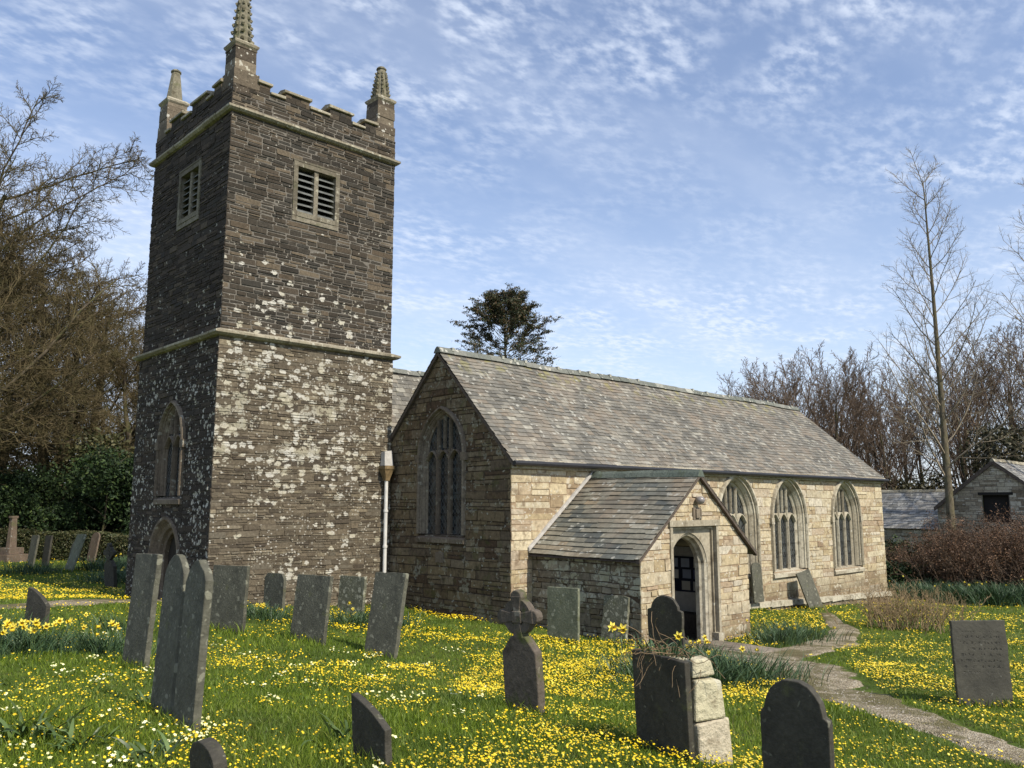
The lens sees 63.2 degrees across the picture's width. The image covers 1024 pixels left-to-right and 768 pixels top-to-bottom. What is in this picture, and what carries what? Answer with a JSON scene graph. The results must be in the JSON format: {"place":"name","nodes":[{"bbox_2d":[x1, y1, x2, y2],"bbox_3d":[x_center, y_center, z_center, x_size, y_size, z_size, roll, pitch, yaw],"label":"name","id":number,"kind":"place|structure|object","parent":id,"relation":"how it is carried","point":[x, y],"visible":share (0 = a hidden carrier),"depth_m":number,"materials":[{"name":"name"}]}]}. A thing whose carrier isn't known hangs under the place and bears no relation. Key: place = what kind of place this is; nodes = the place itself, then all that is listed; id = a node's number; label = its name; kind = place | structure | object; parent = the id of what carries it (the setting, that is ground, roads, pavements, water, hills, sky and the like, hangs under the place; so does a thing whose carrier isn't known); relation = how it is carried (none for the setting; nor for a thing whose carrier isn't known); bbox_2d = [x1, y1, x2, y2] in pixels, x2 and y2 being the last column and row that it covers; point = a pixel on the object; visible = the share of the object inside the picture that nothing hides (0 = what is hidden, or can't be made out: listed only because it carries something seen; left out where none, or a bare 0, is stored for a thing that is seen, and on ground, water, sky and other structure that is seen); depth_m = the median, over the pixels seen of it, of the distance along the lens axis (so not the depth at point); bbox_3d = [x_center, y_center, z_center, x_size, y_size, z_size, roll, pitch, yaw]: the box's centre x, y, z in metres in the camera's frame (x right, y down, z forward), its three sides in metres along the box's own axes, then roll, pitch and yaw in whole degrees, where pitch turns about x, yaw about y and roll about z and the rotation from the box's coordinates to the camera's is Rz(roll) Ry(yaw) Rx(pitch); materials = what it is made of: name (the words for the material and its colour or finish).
{"place":"outdoors","nodes":[
{"label":"outdoors","id":0,"kind":"place"},
{"bbox_2d":[0,599,161,608],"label":"path","id":1,"kind":"structure","parent":0,"point":[72,602],"depth_m":17.88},
{"bbox_2d":[0,543,1023,767],"bbox_3d":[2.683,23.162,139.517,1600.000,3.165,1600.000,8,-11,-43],"label":"ground","id":2,"kind":"structure","parent":0,"point":[867,686],"depth_m":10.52,"materials":[{"name":"green plant"}]},
{"bbox_2d":[0,516,27,562],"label":"memorial shaft","id":3,"kind":"object","parent":2,"relation":"on","point":[12,551],"visible":0.9,"depth_m":34.58,"materials":[{"name":"beige stone"}]},
{"bbox_2d":[24,587,50,631],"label":"gravestone","id":4,"kind":"object","parent":2,"relation":"on","point":[37,604],"visible":0.56,"depth_m":13.09,"materials":[{"name":"stone"}]},
{"bbox_2d":[0,558,77,574],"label":"daffodil clump","id":5,"kind":"object","parent":2,"relation":"on","point":[38,570],"visible":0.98,"depth_m":29.54,"materials":[{"name":"green plant"}]},
{"bbox_2d":[0,461,84,555],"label":"holly tree","id":6,"kind":"object","parent":2,"relation":"on","point":[22,499],"visible":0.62,"depth_m":37.29,"materials":[{"name":"green plant"}]},
{"bbox_2d":[0,697,93,744],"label":"leafy weed","id":7,"kind":"object","parent":2,"relation":"on","point":[23,728],"visible":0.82,"depth_m":6.34,"materials":[{"name":"green plant"}]},
{"bbox_2d":[0,617,120,659],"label":"daffodil clump","id":8,"kind":"object","parent":2,"relation":"on","point":[32,641],"visible":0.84,"depth_m":10.97,"materials":[{"name":"green plant"}]},
{"bbox_2d":[0,204,124,484],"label":"bare tree","id":9,"kind":"object","parent":2,"relation":"on","point":[64,275],"visible":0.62,"depth_m":35.90,"materials":[{"name":"brown plant"}]},
{"bbox_2d":[0,210,127,471],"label":"bare tree","id":10,"kind":"object","parent":2,"relation":"on","point":[39,397],"visible":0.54,"depth_m":34.80,"materials":[{"name":"brown plant"}]},
{"bbox_2d":[0,526,128,560],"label":"clipped hedge","id":11,"kind":"object","parent":2,"relation":"on","point":[57,535],"visible":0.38,"depth_m":35.61,"materials":[{"name":"green plant"}]},
{"bbox_2d":[0,206,131,465],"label":"bare tree","id":12,"kind":"object","parent":2,"relation":"on","point":[68,347],"visible":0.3,"depth_m":40.19,"materials":[{"name":"brown plant"}]},
{"bbox_2d":[0,213,131,473],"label":"bare tree","id":13,"kind":"object","parent":2,"relation":"on","point":[3,466],"visible":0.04,"depth_m":45.32,"materials":[{"name":"brown plant"}]},
{"bbox_2d":[0,265,145,543],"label":"bare tree","id":14,"kind":"object","parent":2,"relation":"on","point":[70,416],"visible":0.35,"depth_m":43.59,"materials":[{"name":"brown plant"}]},
{"bbox_2d":[0,262,146,542],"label":"bare tree","id":15,"kind":"object","parent":2,"relation":"on","point":[136,346],"visible":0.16,"depth_m":47.11,"materials":[{"name":"brown plant"}]},
{"bbox_2d":[0,257,147,470],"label":"bare tree","id":16,"kind":"object","parent":2,"relation":"on","point":[128,277],"visible":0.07,"depth_m":57.09,"materials":[{"name":"brown plant"}]},
{"bbox_2d":[64,534,86,571],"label":"gravestone","id":17,"kind":"object","parent":2,"relation":"on","point":[75,551],"visible":0.74,"depth_m":30.65,"materials":[{"name":"grey stone"}]},
{"bbox_2d":[19,442,133,558],"bbox_3d":[-18.579,5.335,37.541,5.496,5.318,6.234,8,-11,-43],"label":"holly tree","id":18,"kind":"object","parent":2,"relation":"on","point":[103,487],"visible":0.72,"depth_m":36.55,"materials":[{"name":"green plant"}]},
{"bbox_2d":[0,76,154,457],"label":"bare tree","id":19,"kind":"object","parent":2,"relation":"on","point":[42,185],"visible":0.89,"depth_m":35.17,"materials":[{"name":"brown plant"}]},
{"bbox_2d":[26,316,139,477],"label":"bare tree","id":20,"kind":"object","parent":2,"relation":"on","point":[123,381],"visible":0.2,"depth_m":44.80,"materials":[{"name":"brown plant"}]},
{"bbox_2d":[45,714,122,753],"bbox_3d":[-3.192,2.612,6.252,0.522,0.204,0.675,3,-9,-20],"label":"leafy weed","id":21,"kind":"object","parent":2,"relation":"on","point":[69,734],"visible":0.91,"depth_m":6.16,"materials":[{"name":"green plant"}]},
{"bbox_2d":[37,426,134,523],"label":"ivy thicket","id":22,"kind":"object","parent":2,"relation":"on","point":[80,446],"visible":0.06,"depth_m":40.85,"materials":[{"name":"green plant"}]},
{"bbox_2d":[39,619,157,659],"bbox_3d":[-5.509,3.542,11.401,2.133,0.551,1.824,8,-11,-43],"label":"daffodil clump","id":23,"kind":"object","parent":2,"relation":"on","point":[95,648],"visible":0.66,"depth_m":11.24,"materials":[{"name":"green plant"}]},
{"bbox_2d":[58,607,157,634],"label":"daffodil clump","id":24,"kind":"object","parent":2,"relation":"on","point":[101,622],"visible":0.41,"depth_m":13.49,"materials":[{"name":"green plant"}]},
{"bbox_2d":[103,543,116,587],"bbox_3d":[-12.076,5.526,24.999,0.598,1.485,0.123,-6,-4,36],"label":"celtic cross","id":25,"kind":"object","parent":2,"relation":"on","point":[110,568],"visible":0.95,"depth_m":24.92,"materials":[{"name":"stone"}]},
{"bbox_2d":[122,553,162,669],"bbox_3d":[-4.545,2.834,10.207,0.606,1.486,0.070,-7,-15,42],"label":"gravestone","id":26,"kind":"object","parent":2,"relation":"on","point":[142,608],"visible":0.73,"depth_m":10.15,"materials":[{"name":"grey stone"}]},
{"bbox_2d":[112,729,187,766],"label":"leafy weed","id":27,"kind":"object","parent":2,"relation":"on","point":[165,748],"visible":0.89,"depth_m":5.96,"materials":[{"name":"green plant"}]},
{"bbox_2d":[150,554,189,718],"bbox_3d":[-3.018,2.263,7.345,0.060,1.490,0.452,12,-14,-43],"label":"gravestone","id":28,"kind":"object","parent":2,"relation":"on","point":[168,646],"visible":0.69,"depth_m":7.31,"materials":[{"name":"grey stone"}]},
{"bbox_2d":[172,560,213,733],"bbox_3d":[-2.654,2.215,6.918,0.070,1.476,0.409,11,-14,-43],"label":"gravestone","id":29,"kind":"object","parent":2,"relation":"on","point":[189,689],"visible":0.78,"depth_m":6.86,"materials":[{"name":"grey stone"}]},
{"bbox_2d":[189,737,227,767],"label":"gravestone","id":30,"kind":"object","parent":2,"relation":"on","point":[209,752],"visible":1,"depth_m":5.12,"materials":[{"name":"stone"}]},
{"bbox_2d":[209,565,249,633],"bbox_3d":[-4.968,3.821,14.575,0.871,1.264,0.070,-5,-12,30],"label":"gravestone","id":31,"kind":"object","parent":2,"relation":"on","point":[230,595],"visible":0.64,"depth_m":14.53,"materials":[{"name":"grey stone"}]},
{"bbox_2d":[0,628,485,767],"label":"primrose carpet","id":32,"kind":"object","parent":2,"relation":"on","point":[109,747],"visible":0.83,"depth_m":6.85,"materials":[{"name":"yellow plant"}]},
{"bbox_2d":[246,598,292,626],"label":"daffodil clump","id":33,"kind":"object","parent":2,"relation":"on","point":[262,616],"visible":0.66,"depth_m":16.12,"materials":[{"name":"green plant"}]},
{"bbox_2d":[263,573,285,611],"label":"gravestone","id":34,"kind":"object","parent":2,"relation":"on","point":[274,588],"visible":0.63,"depth_m":17.51,"materials":[{"name":"grey stone"}]},
{"bbox_2d":[290,574,333,645],"bbox_3d":[-3.381,3.828,13.991,0.850,1.206,0.070,-6,-17,36],"label":"gravestone","id":35,"kind":"object","parent":2,"relation":"on","point":[311,608],"visible":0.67,"depth_m":13.95,"materials":[{"name":"grey stone"}]},
{"bbox_2d":[289,601,368,631],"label":"daffodil clump","id":36,"kind":"object","parent":2,"relation":"on","point":[342,618],"visible":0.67,"depth_m":16.52,"materials":[{"name":"green plant"}]},
{"bbox_2d":[338,575,366,614],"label":"gravestone","id":37,"kind":"object","parent":2,"relation":"on","point":[352,589],"visible":0.71,"depth_m":18.33,"materials":[{"name":"grey stone"}]},
{"bbox_2d":[351,692,391,767],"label":"gravestone","id":38,"kind":"object","parent":2,"relation":"on","point":[371,728],"visible":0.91,"depth_m":5.99,"materials":[{"name":"stone"}]},
{"bbox_2d":[365,572,408,658],"bbox_3d":[-2.025,3.747,13.342,0.714,1.430,0.080,-6,-20,38],"label":"gravestone","id":39,"kind":"object","parent":2,"relation":"on","point":[386,613],"visible":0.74,"depth_m":13.30,"materials":[{"name":"grey stone"}]},
{"bbox_2d":[449,283,563,366],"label":"pine tree","id":40,"kind":"object","parent":2,"relation":"on","point":[513,316],"visible":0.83,"depth_m":80.42,"materials":[{"name":"green plant"}]},
{"bbox_2d":[125,0,891,644],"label":"church","id":41,"kind":"structure","parent":2,"relation":"on","point":[291,422],"depth_m":20.46,"materials":[{"name":"stone"}]},
{"bbox_2d":[148,516,179,599],"bbox_3d":[-8.175,4.436,19.935,0.460,2.524,1.800,8,-11,-43],"label":"doorway","id":42,"kind":"structure","parent":41,"relation":"in","point":[165,541],"depth_m":20.31,"materials":[{"name":"stone"}]},
{"bbox_2d":[153,400,186,504],"bbox_3d":[-8.173,1.657,20.240,0.410,2.530,1.689,8,-11,-43],"label":"window","id":43,"kind":"structure","parent":41,"relation":"in","point":[171,443],"depth_m":20.41,"materials":[{"name":"stone"}]},
{"bbox_2d":[176,157,201,230],"bbox_3d":[-8.076,-4.776,21.166,0.345,1.590,1.360,8,-11,-43],"label":"belfry window","id":44,"kind":"structure","parent":41,"relation":"in","point":[188,209],"depth_m":21.15,"materials":[{"name":"stone"}]},
{"bbox_2d":[292,158,340,230],"bbox_3d":[-5.059,-4.772,21.194,1.360,1.590,0.345,8,-11,-43],"label":"belfry window","id":45,"kind":"structure","parent":41,"relation":"in","point":[316,188],"depth_m":21.18,"materials":[{"name":"stone"}]},
{"bbox_2d":[415,406,467,543],"bbox_3d":[-1.631,2.201,20.368,0.410,3.330,1.949,8,-11,-43],"label":"window","id":46,"kind":"structure","parent":41,"relation":"in","point":[441,457],"depth_m":20.43,"materials":[{"name":"glass"}]},
{"bbox_2d":[668,520,724,641],"bbox_3d":[3.830,4.353,17.911,1.910,2.809,0.435,8,-11,-43],"label":"doorway","id":47,"kind":"structure","parent":41,"relation":"in","point":[703,539],"depth_m":18.31,"materials":[{"name":"stone"}]},
{"bbox_2d":[718,475,762,579],"bbox_3d":[6.625,4.245,24.892,2.460,3.239,0.480,8,-11,-43],"label":"window","id":48,"kind":"structure","parent":41,"relation":"in","point":[738,496],"depth_m":25.39,"materials":[{"name":"stone"}]},
{"bbox_2d":[769,477,810,577],"bbox_3d":[8.858,4.567,27.017,2.460,3.269,0.480,8,-11,-43],"label":"window","id":49,"kind":"structure","parent":41,"relation":"in","point":[789,519],"depth_m":27.31,"materials":[{"name":"stone"}]},
{"bbox_2d":[830,480,864,574],"bbox_3d":[11.862,5.041,29.871,2.460,3.389,0.480,8,-11,-43],"label":"window","id":50,"kind":"structure","parent":41,"relation":"in","point":[846,518],"depth_m":30.21,"materials":[{"name":"stone"}]},
{"bbox_2d":[0,550,1023,767],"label":"celandine carpet","id":51,"kind":"object","parent":2,"relation":"on","point":[514,705],"visible":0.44,"depth_m":9.94,"materials":[{"name":"yellow plant"}]},
{"bbox_2d":[497,589,544,714],"bbox_3d":[0.103,2.730,8.296,0.526,1.326,0.123,-11,-11,39],"label":"celtic cross","id":52,"kind":"object","parent":2,"relation":"on","point":[519,615],"visible":0.97,"depth_m":8.24,"materials":[{"name":"stone"}]},
{"bbox_2d":[547,586,579,644],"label":"gravestone","id":53,"kind":"object","parent":2,"relation":"on","point":[563,614],"visible":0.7,"depth_m":15.99,"materials":[{"name":"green stone"}]},
{"bbox_2d":[601,595,630,641],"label":"gravestone","id":54,"kind":"object","parent":2,"relation":"on","point":[616,609],"visible":0.69,"depth_m":16.73,"materials":[{"name":"grey stone"}]},
{"bbox_2d":[559,646,724,689],"bbox_3d":[1.761,3.879,11.261,2.280,0.560,2.645,-2,-8,14],"label":"daffodil clump","id":55,"kind":"object","parent":2,"relation":"on","point":[622,668],"visible":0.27,"depth_m":11.38,"materials":[{"name":"green plant"}]},
{"bbox_2d":[647,595,684,650],"bbox_3d":[2.779,4.409,14.997,0.728,1.160,0.080,-7,-9,42],"label":"gravestone","id":56,"kind":"object","parent":2,"relation":"on","point":[666,611],"visible":0.66,"depth_m":14.97,"materials":[{"name":"stone"}]},
{"bbox_2d":[604,612,732,764],"bbox_3d":[1.242,2.601,6.931,0.982,1.360,0.998,5,-10,-34],"label":"chest tomb","id":57,"kind":"object","parent":2,"relation":"on","point":[679,703],"visible":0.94,"depth_m":6.81,"materials":[{"name":"stone"}]},
{"bbox_2d":[608,621,716,659],"bbox_3d":[1.272,2.212,7.125,0.959,0.345,0.723,-2,-8,13],"label":"daffodil clump","id":58,"kind":"object","parent":57,"relation":"on","point":[676,635],"visible":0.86,"depth_m":7.02,"materials":[{"name":"green plant"}]},
{"bbox_2d":[595,643,803,694],"bbox_3d":[2.540,3.986,11.795,2.565,0.629,3.083,3,-9,-23],"label":"daffodil clump","id":59,"kind":"object","parent":2,"relation":"on","point":[725,677],"visible":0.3,"depth_m":11.38,"materials":[{"name":"green plant"}]},
{"bbox_2d":[644,638,835,689],"bbox_3d":[3.225,4.079,12.115,2.632,0.636,2.740,8,-11,-43],"label":"daffodil clump","id":60,"kind":"object","parent":2,"relation":"on","point":[758,663],"visible":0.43,"depth_m":11.91,"materials":[{"name":"green plant"}]},
{"bbox_2d":[750,562,763,602],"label":"gravestone","id":61,"kind":"object","parent":2,"relation":"on","point":[756,581],"visible":1,"depth_m":24.72,"materials":[{"name":"grey stone"}]},
{"bbox_2d":[716,365,817,421],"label":"bare tree","id":62,"kind":"object","parent":2,"relation":"on","point":[730,384],"visible":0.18,"depth_m":65.37,"materials":[{"name":"brown plant"}]},
{"bbox_2d":[731,619,839,647],"bbox_3d":[5.861,5.452,18.219,2.643,0.479,2.400,8,-11,-43],"label":"daffodil clump","id":63,"kind":"object","parent":2,"relation":"on","point":[772,636],"visible":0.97,"depth_m":18.08,"materials":[{"name":"green plant"}]},
{"bbox_2d":[760,678,834,767],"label":"gravestone","id":64,"kind":"object","parent":2,"relation":"on","point":[796,727],"visible":1,"depth_m":5.87,"materials":[{"name":"stone"}]},
{"bbox_2d":[738,347,862,442],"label":"bare tree","id":65,"kind":"object","parent":2,"relation":"on","point":[761,397],"visible":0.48,"depth_m":60.85,"materials":[{"name":"brown plant"}]},
{"bbox_2d":[750,617,853,645],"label":"daffodil clump","id":66,"kind":"object","parent":2,"relation":"on","point":[796,626],"visible":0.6,"depth_m":19.07,"materials":[{"name":"green plant"}]},
{"bbox_2d":[740,345,876,465],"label":"bare tree","id":67,"kind":"object","parent":2,"relation":"on","point":[784,383],"visible":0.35,"depth_m":64.02,"materials":[{"name":"brown plant"}]},
{"bbox_2d":[796,569,823,609],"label":"gravestone","id":68,"kind":"object","parent":2,"relation":"on","point":[808,588],"visible":0.73,"depth_m":26.27,"materials":[{"name":"grey stone"}]},
{"bbox_2d":[759,342,878,453],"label":"bare tree","id":69,"kind":"object","parent":2,"relation":"on","point":[852,420],"visible":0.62,"depth_m":60.81,"materials":[{"name":"brown plant"}]},
{"bbox_2d":[798,347,886,465],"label":"bare tree","id":70,"kind":"object","parent":2,"relation":"on","point":[847,415],"visible":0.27,"depth_m":66.94,"materials":[{"name":"brown plant"}]},
{"bbox_2d":[814,350,916,487],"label":"bare tree","id":71,"kind":"object","parent":2,"relation":"on","point":[876,395],"visible":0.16,"depth_m":74.56,"materials":[{"name":"brown plant"}]},
{"bbox_2d":[819,369,933,489],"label":"bare tree","id":72,"kind":"object","parent":2,"relation":"on","point":[884,458],"visible":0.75,"depth_m":59.98,"materials":[{"name":"brown plant"}]},
{"bbox_2d":[837,394,924,488],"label":"bare tree","id":73,"kind":"object","parent":2,"relation":"on","point":[874,454],"visible":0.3,"depth_m":65.83,"materials":[{"name":"brown plant"}]},
{"bbox_2d":[832,352,937,483],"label":"bare tree","id":74,"kind":"object","parent":2,"relation":"on","point":[914,397],"visible":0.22,"depth_m":80.23,"materials":[{"name":"brown plant"}]},
{"bbox_2d":[815,577,991,634],"bbox_3d":[10.428,5.663,21.533,3.948,1.327,3.129,4,-9,-27],"label":"bare bush","id":75,"kind":"object","parent":2,"relation":"on","point":[887,608],"visible":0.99,"depth_m":21.16,"materials":[{"name":"brown plant"}]},
{"bbox_2d":[885,544,927,592],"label":"dark shrub","id":76,"kind":"object","parent":2,"relation":"on","point":[891,566],"visible":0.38,"depth_m":37.44,"materials":[{"name":"green plant"}]},
{"bbox_2d":[881,489,953,551],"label":"outbuilding","id":77,"kind":"structure","parent":2,"relation":"on","point":[904,511],"depth_m":46.88,"materials":[{"name":"stone"}]},
{"bbox_2d":[881,469,960,489],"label":"evergreen tree","id":78,"kind":"object","parent":2,"relation":"on","point":[908,485],"visible":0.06,"depth_m":58.28,"materials":[{"name":"green plant"}]},
{"bbox_2d":[868,382,984,485],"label":"bare tree","id":79,"kind":"object","parent":2,"relation":"on","point":[917,455],"visible":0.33,"depth_m":62.75,"materials":[{"name":"brown plant"}]},
{"bbox_2d":[887,579,991,601],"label":"daffodil clump","id":80,"kind":"object","parent":2,"relation":"on","point":[920,584],"visible":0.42,"depth_m":34.43,"materials":[{"name":"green plant"}]},
{"bbox_2d":[862,146,1023,581],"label":"bare tree","id":81,"kind":"object","parent":2,"relation":"on","point":[940,403],"visible":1,"depth_m":43.49,"materials":[{"name":"brown plant"}]},
{"bbox_2d":[886,354,1010,489],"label":"bare tree","id":82,"kind":"object","parent":2,"relation":"on","point":[959,461],"visible":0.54,"depth_m":60.14,"materials":[{"name":"brown plant"}]},
{"bbox_2d":[886,511,1021,586],"bbox_3d":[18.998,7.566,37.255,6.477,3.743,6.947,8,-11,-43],"label":"hedge bush","id":83,"kind":"object","parent":2,"relation":"on","point":[952,569],"visible":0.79,"depth_m":36.67,"materials":[{"name":"plant"}]},
{"bbox_2d":[898,508,1023,586],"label":"hedge bush","id":84,"kind":"object","parent":2,"relation":"on","point":[993,573],"visible":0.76,"depth_m":35.78,"materials":[{"name":"plant"}]},
{"bbox_2d":[900,331,1023,486],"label":"bare tree","id":85,"kind":"object","parent":2,"relation":"on","point":[953,391],"visible":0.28,"depth_m":63.57,"materials":[{"name":"brown plant"}]},
{"bbox_2d":[913,582,1018,605],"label":"daffodil clump","id":86,"kind":"object","parent":2,"relation":"on","point":[957,598],"visible":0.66,"depth_m":32.72,"materials":[{"name":"green plant"}]},
{"bbox_2d":[924,505,1023,586],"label":"hedge bush","id":87,"kind":"object","parent":2,"relation":"on","point":[996,531],"visible":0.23,"depth_m":37.42,"materials":[{"name":"plant"}]},
{"bbox_2d":[934,458,1023,582],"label":"barn","id":88,"kind":"structure","parent":2,"relation":"on","point":[991,483],"depth_m":42.38,"materials":[{"name":"stone"}]},
{"bbox_2d":[934,317,1023,480],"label":"bare tree","id":89,"kind":"object","parent":2,"relation":"on","point":[996,389],"visible":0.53,"depth_m":60.91,"materials":[{"name":"brown plant"}]},
{"bbox_2d":[949,620,1012,706],"bbox_3d":[5.851,3.536,10.362,0.668,1.150,0.061,-1,-11,4],"label":"gravestone","id":90,"kind":"object","parent":2,"relation":"on","point":[980,659],"visible":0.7,"depth_m":10.35,"materials":[{"name":"stone"}]},
{"bbox_2d":[940,578,1023,607],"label":"daffodil clump","id":91,"kind":"object","parent":2,"relation":"on","point":[1001,598],"visible":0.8,"depth_m":32.17,"materials":[{"name":"green plant"}]},
{"bbox_2d":[954,421,1023,482],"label":"evergreen tree","id":92,"kind":"object","parent":2,"relation":"on","point":[988,447],"visible":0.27,"depth_m":53.24,"materials":[{"name":"green plant"}]},
{"bbox_2d":[966,320,1023,448],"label":"bare tree","id":93,"kind":"object","parent":2,"relation":"on","point":[1015,354],"visible":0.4,"depth_m":65.28,"materials":[{"name":"brown plant"}]},
{"bbox_2d":[966,516,1023,585],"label":"hedge bush","id":94,"kind":"object","parent":2,"relation":"on","point":[1010,570],"visible":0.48,"depth_m":35.53,"materials":[{"name":"plant"}]},
{"bbox_2d":[974,177,1023,450],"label":"bare tree","id":95,"kind":"object","parent":2,"relation":"on","point":[1014,251],"visible":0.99,"depth_m":44.05,"materials":[{"name":"brown plant"}]},
{"bbox_2d":[0,0,1023,487],"label":"sky","id":96,"kind":"structure","parent":0,"point":[696,188],"materials":[{"name":"blue"}]},
{"bbox_2d":[695,640,780,652],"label":"flagstone paving","id":97,"kind":"structure","parent":0,"point":[735,646],"depth_m":17.21,"materials":[{"name":"grey stone"}]},
{"bbox_2d":[722,613,859,659],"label":"path","id":98,"kind":"structure","parent":0,"point":[814,649],"depth_m":17.71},
{"bbox_2d":[685,642,1023,767],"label":"path","id":99,"kind":"structure","parent":0,"point":[886,700],"depth_m":9.87,"materials":[{"name":"grey gravel"}]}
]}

